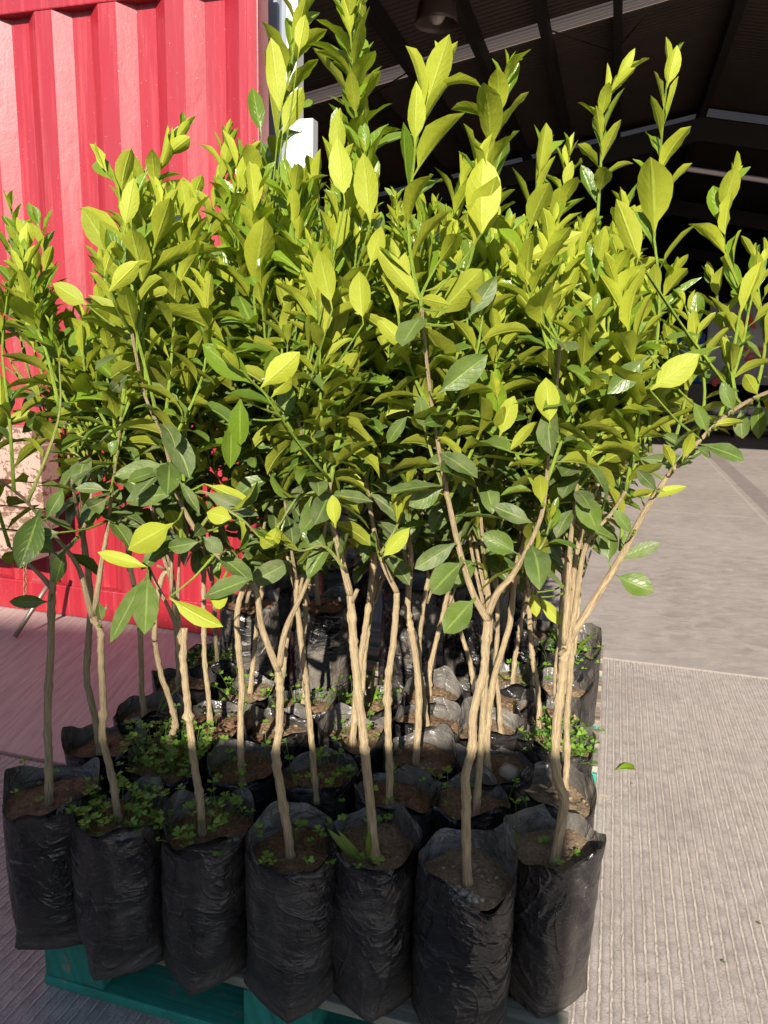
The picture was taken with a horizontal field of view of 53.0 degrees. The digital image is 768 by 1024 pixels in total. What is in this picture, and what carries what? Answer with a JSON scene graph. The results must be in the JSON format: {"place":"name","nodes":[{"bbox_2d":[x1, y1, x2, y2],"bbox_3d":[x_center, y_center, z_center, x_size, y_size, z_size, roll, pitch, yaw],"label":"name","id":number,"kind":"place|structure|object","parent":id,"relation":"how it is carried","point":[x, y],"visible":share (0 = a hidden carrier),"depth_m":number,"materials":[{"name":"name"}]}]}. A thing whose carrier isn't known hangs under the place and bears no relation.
{"place":"outdoors","nodes":[
{"label":"outdoors","id":0,"kind":"place"},
{"bbox_2d":[0,391,767,1023],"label":"ground","id":1,"kind":"structure","parent":0,"point":[680,823],"depth_m":2.71,"materials":[{"name":"concrete"}]},
{"bbox_2d":[0,425,59,637],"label":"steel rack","id":2,"kind":"object","parent":1,"relation":"on","point":[30,466],"visible":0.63,"depth_m":3.49,"materials":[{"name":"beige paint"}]},
{"bbox_2d":[0,0,268,635],"bbox_3d":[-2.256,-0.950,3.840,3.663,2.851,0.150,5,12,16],"label":"shipping container","id":3,"kind":"object","parent":1,"relation":"on","point":[113,79],"visible":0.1,"depth_m":3.35,"materials":[{"name":"red metal"}]},
{"bbox_2d":[45,944,568,1023],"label":"pallet","id":4,"kind":"object","parent":1,"relation":"on","point":[157,989],"visible":0.08,"depth_m":1.54,"materials":[{"name":"green paint"}]},
{"bbox_2d":[0,217,145,949],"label":"citrus sapling","id":5,"kind":"object","parent":4,"relation":"on","point":[36,827],"visible":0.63,"depth_m":1.46,"materials":[{"name":"plant"}]},
{"bbox_2d":[0,190,145,798],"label":"citrus sapling","id":6,"kind":"object","parent":4,"relation":"on","point":[80,746],"visible":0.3,"depth_m":1.57,"materials":[{"name":"plant"}]},
{"bbox_2d":[0,170,186,980],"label":"citrus sapling","id":7,"kind":"object","parent":4,"relation":"on","point":[116,862],"visible":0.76,"depth_m":1.38,"materials":[{"name":"plant"}]},
{"bbox_2d":[37,226,183,743],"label":"citrus sapling","id":8,"kind":"object","parent":4,"relation":"on","point":[154,706],"visible":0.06,"depth_m":1.80,"materials":[{"name":"plant"}]},
{"bbox_2d":[65,157,228,798],"bbox_3d":[-0.475,0.069,1.590,0.303,1.533,0.258,1,11,0],"label":"citrus sapling","id":9,"kind":"object","parent":4,"relation":"on","point":[165,759],"visible":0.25,"depth_m":1.62,"materials":[{"name":"plant"}]},
{"bbox_2d":[100,119,252,750],"bbox_3d":[-0.469,-0.019,1.718,0.345,1.656,0.272,-1,12,-13],"label":"citrus sapling","id":10,"kind":"object","parent":4,"relation":"on","point":[222,714],"visible":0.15,"depth_m":1.73,"materials":[{"name":"plant"}]},
{"bbox_2d":[98,179,255,994],"bbox_3d":[-0.355,0.179,1.355,0.243,1.415,0.210,1,11,0],"label":"citrus sapling","id":11,"kind":"object","parent":4,"relation":"on","point":[205,947],"visible":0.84,"depth_m":1.39,"materials":[{"name":"plant"}]},
{"bbox_2d":[145,111,218,704],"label":"citrus sapling","id":12,"kind":"object","parent":4,"relation":"on","point":[177,140],"visible":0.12,"depth_m":1.81,"materials":[{"name":"plant"}]},
{"bbox_2d":[185,222,237,700],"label":"citrus sapling","id":13,"kind":"object","parent":4,"relation":"on","point":[194,657],"visible":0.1,"depth_m":2.14,"materials":[{"name":"plant"}]},
{"bbox_2d":[53,142,386,1023],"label":"citrus sapling","id":14,"kind":"object","parent":4,"relation":"on","point":[289,892],"visible":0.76,"depth_m":1.21,"materials":[{"name":"plant"}]},
{"bbox_2d":[197,198,279,680],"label":"citrus sapling","id":15,"kind":"object","parent":4,"relation":"on","point":[271,617],"visible":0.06,"depth_m":2.20,"materials":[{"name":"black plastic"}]},
{"bbox_2d":[210,169,289,708],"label":"citrus sapling","id":16,"kind":"object","parent":4,"relation":"on","point":[257,684],"visible":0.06,"depth_m":2.00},
{"bbox_2d":[178,0,326,821],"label":"citrus sapling","id":17,"kind":"object","parent":4,"relation":"on","point":[239,759],"visible":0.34,"depth_m":1.43,"materials":[{"name":"plant"}]},
{"bbox_2d":[215,190,347,747],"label":"citrus sapling","id":18,"kind":"object","parent":4,"relation":"on","point":[323,703],"visible":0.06,"depth_m":1.90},
{"bbox_2d":[244,157,343,767],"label":"citrus sapling","id":19,"kind":"object","parent":4,"relation":"on","point":[298,742],"visible":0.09,"depth_m":1.76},
{"bbox_2d":[198,0,400,820],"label":"citrus sapling","id":20,"kind":"object","parent":4,"relation":"on","point":[325,779],"visible":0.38,"depth_m":1.35,"materials":[{"name":"plant"}]},
{"bbox_2d":[202,108,422,1022],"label":"citrus sapling","id":21,"kind":"object","parent":4,"relation":"on","point":[376,863],"visible":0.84,"depth_m":1.25,"materials":[{"name":"plant"}]},
{"bbox_2d":[290,165,382,703],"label":"citrus sapling","id":22,"kind":"object","parent":4,"relation":"on","point":[327,652],"visible":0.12,"depth_m":2.23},
{"bbox_2d":[272,0,445,847],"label":"citrus sapling","id":23,"kind":"object","parent":4,"relation":"on","point":[408,787],"visible":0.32,"depth_m":1.35,"materials":[{"name":"plant"}]},
{"bbox_2d":[305,149,413,781],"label":"citrus sapling","id":24,"kind":"object","parent":4,"relation":"on","point":[337,726],"visible":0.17,"depth_m":1.74,"materials":[{"name":"plant"}]},
{"bbox_2d":[334,224,428,738],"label":"citrus sapling","id":25,"kind":"object","parent":4,"relation":"on","point":[373,697],"visible":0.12,"depth_m":1.92,"materials":[{"name":"green plant"}]},
{"bbox_2d":[353,193,472,781],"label":"citrus sapling","id":26,"kind":"object","parent":4,"relation":"on","point":[432,749],"visible":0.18,"depth_m":1.59,"materials":[{"name":"plant"}]},
{"bbox_2d":[393,151,497,743],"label":"citrus sapling","id":27,"kind":"object","parent":4,"relation":"on","point":[446,711],"visible":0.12,"depth_m":1.80,"materials":[{"name":"plant"}]},
{"bbox_2d":[401,451,489,714],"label":"citrus sapling","id":28,"kind":"object","parent":4,"relation":"on","point":[442,681],"visible":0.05,"depth_m":2.04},
{"bbox_2d":[421,449,535,718],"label":"citrus sapling","id":29,"kind":"object","parent":4,"relation":"on","point":[526,711],"visible":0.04,"depth_m":2.02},
{"bbox_2d":[417,49,541,836],"bbox_3d":[0.167,0.057,1.405,0.238,1.658,0.257,6,12,23],"label":"citrus sapling","id":30,"kind":"object","parent":4,"relation":"on","point":[490,810],"visible":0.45,"depth_m":1.34,"materials":[{"name":"plant"}]},
{"bbox_2d":[363,34,623,1023],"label":"citrus sapling","id":31,"kind":"object","parent":4,"relation":"on","point":[465,894],"visible":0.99,"depth_m":1.17,"materials":[{"name":"plant"}]},
{"bbox_2d":[428,132,583,750],"bbox_3d":[0.235,0.000,1.754,0.260,1.638,0.359,11,15,41],"label":"citrus sapling","id":32,"kind":"object","parent":4,"relation":"on","point":[506,725],"visible":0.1,"depth_m":1.76,"materials":[{"name":"plant"}]},
{"bbox_2d":[454,216,600,812],"bbox_3d":[0.304,0.128,1.590,0.283,1.454,0.262,1,11,0],"label":"citrus sapling","id":33,"kind":"object","parent":4,"relation":"on","point":[505,766],"visible":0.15,"depth_m":1.57,"materials":[{"name":"plant"}]},
{"bbox_2d":[488,492,591,700],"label":"citrus sapling","id":34,"kind":"object","parent":4,"relation":"on","point":[515,673],"visible":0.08,"depth_m":2.09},
{"bbox_2d":[485,215,645,738],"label":"citrus sapling","id":35,"kind":"object","parent":4,"relation":"on","point":[548,703],"visible":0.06,"depth_m":1.83,"materials":[{"name":"plant"}]},
{"bbox_2d":[517,48,660,772],"bbox_3d":[0.404,-0.026,1.669,0.305,1.730,0.228,9,14,34],"label":"citrus sapling","id":36,"kind":"object","parent":4,"relation":"on","point":[534,747],"visible":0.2,"depth_m":1.54,"materials":[{"name":"plant"}]},
{"bbox_2d":[498,123,701,827],"bbox_3d":[0.361,0.103,1.484,0.371,1.547,0.262,1,11,0],"label":"citrus sapling","id":37,"kind":"object","parent":4,"relation":"on","point":[580,787],"visible":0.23,"depth_m":1.42,"materials":[{"name":"plant"}]},
{"bbox_2d":[529,184,670,726],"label":"citrus sapling","id":38,"kind":"object","parent":4,"relation":"on","point":[583,689],"visible":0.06,"depth_m":2.02,"materials":[{"name":"plant"}]},
{"bbox_2d":[503,37,767,1017],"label":"citrus sapling","id":39,"kind":"object","parent":4,"relation":"on","point":[557,877],"visible":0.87,"depth_m":1.26,"materials":[{"name":"plant"}]},
{"bbox_2d":[365,621,602,785],"bbox_3d":[0.261,0.686,2.881,1.055,0.142,0.996,5,12,16],"label":"pallet","id":40,"kind":"object","parent":1,"relation":"on","point":[374,642],"visible":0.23,"depth_m":2.98,"materials":[{"name":"green paint"}]},
{"bbox_2d":[252,183,299,690],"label":"citrus sapling","id":41,"kind":"object","parent":40,"relation":"on","point":[284,585],"visible":0.01,"depth_m":2.56,"materials":[{"name":"plant"}]},
{"bbox_2d":[319,178,386,693],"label":"citrus sapling","id":42,"kind":"object","parent":40,"relation":"on","point":[333,577],"visible":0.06,"depth_m":2.63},
{"bbox_2d":[384,186,430,579],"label":"citrus sapling","id":43,"kind":"object","parent":40,"relation":"on","point":[393,213],"visible":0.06,"depth_m":2.49,"materials":[{"name":"plant"}]},
{"bbox_2d":[378,202,443,692],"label":"citrus sapling","id":44,"kind":"object","parent":40,"relation":"on","point":[403,670],"visible":0.09,"depth_m":2.36,"materials":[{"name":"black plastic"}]},
{"bbox_2d":[442,214,559,699],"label":"citrus sapling","id":45,"kind":"object","parent":40,"relation":"on","point":[454,658],"visible":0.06,"depth_m":2.38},
{"bbox_2d":[507,221,545,623],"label":"citrus sapling","id":46,"kind":"object","parent":40,"relation":"on","point":[518,603],"visible":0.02,"depth_m":2.62,"materials":[{"name":"green plant"}]},
{"bbox_2d":[505,497,562,667],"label":"citrus sapling","id":47,"kind":"object","parent":40,"relation":"on","point":[541,630],"visible":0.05,"depth_m":2.46,"materials":[{"name":"black plastic"}]},
{"bbox_2d":[536,237,644,726],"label":"citrus sapling","id":48,"kind":"object","parent":40,"relation":"on","point":[586,662],"visible":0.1,"depth_m":2.30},
{"bbox_2d":[549,243,653,725],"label":"citrus sapling","id":49,"kind":"object","parent":40,"relation":"on","point":[593,630],"visible":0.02,"depth_m":2.46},
{"bbox_2d":[616,763,635,769],"bbox_3d":[0.800,0.843,2.518,0.098,0.035,0.027,-4,12,-25],"label":"fallen leaf","id":50,"kind":"object","parent":1,"relation":"on","point":[627,766],"visible":0.91,"depth_m":2.52,"materials":[{"name":"green plant"}]},
{"bbox_2d":[658,333,704,436],"bbox_3d":[5.579,-2.372,14.321,0.700,1.924,0.700,5,12,16],"label":"plastic drum","id":51,"kind":"object","parent":1,"relation":"on","point":[695,393],"visible":0.1,"depth_m":14.00,"materials":[{"name":"plastic"}]},
{"bbox_2d":[719,425,767,437],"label":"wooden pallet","id":52,"kind":"object","parent":1,"relation":"on","point":[730,429],"visible":0.19,"depth_m":14.48,"materials":[{"name":"brown wood"}]},
{"bbox_2d":[268,0,767,548],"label":"warehouse","id":53,"kind":"structure","parent":0,"point":[576,48],"depth_m":14.27,"materials":[{"name":"white paint"}]},
{"bbox_2d":[298,118,317,167],"bbox_3d":[-0.325,-1.572,3.297,0.067,0.196,0.060,5,12,16],"label":"switch box","id":54,"kind":"object","parent":53,"relation":"attached to","point":[308,140],"visible":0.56,"depth_m":3.27,"materials":[{"name":"white paint"}]},
{"bbox_2d":[415,0,457,33],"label":"pendant lamp","id":55,"kind":"object","parent":53,"relation":"hanging from","point":[436,16],"visible":1,"depth_m":8.74,"materials":[{"name":"metal"}]},
{"bbox_2d":[705,303,767,386],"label":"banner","id":56,"kind":"object","parent":53,"relation":"attached to","point":[714,329],"visible":0.4,"depth_m":15.28,"materials":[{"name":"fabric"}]},
{"bbox_3d":[6.334,-1.800,14.946,0.425,0.213,0.542,1,11,0],"label":"sack","id":57,"kind":"object","parent":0,"visible":0},
{"bbox_2d":[708,407,728,414],"bbox_3d":[6.472,-1.985,14.869,0.425,0.213,0.542,1,11,0],"label":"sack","id":58,"kind":"object","parent":57,"relation":"on","point":[715,411],"visible":0.23,"depth_m":14.68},
{"bbox_3d":[6.632,-1.776,14.861,0.425,0.213,0.542,1,11,0],"label":"sack","id":59,"kind":"object","parent":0,"visible":0},
{"bbox_2d":[729,406,746,414],"bbox_3d":[6.768,-1.961,14.784,0.425,0.213,0.542,1,11,0],"label":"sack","id":60,"kind":"object","parent":59,"relation":"on","point":[737,412],"visible":0.2,"depth_m":14.56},
{"bbox_3d":[6.926,-1.752,14.776,0.425,0.213,0.542,1,11,0],"label":"sack","id":61,"kind":"object","parent":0,"visible":0},
{"bbox_2d":[745,405,763,415],"bbox_3d":[7.061,-1.937,14.699,0.425,0.213,0.542,1,11,0],"label":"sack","id":62,"kind":"object","parent":61,"relation":"on","point":[749,412],"visible":0.34,"depth_m":14.53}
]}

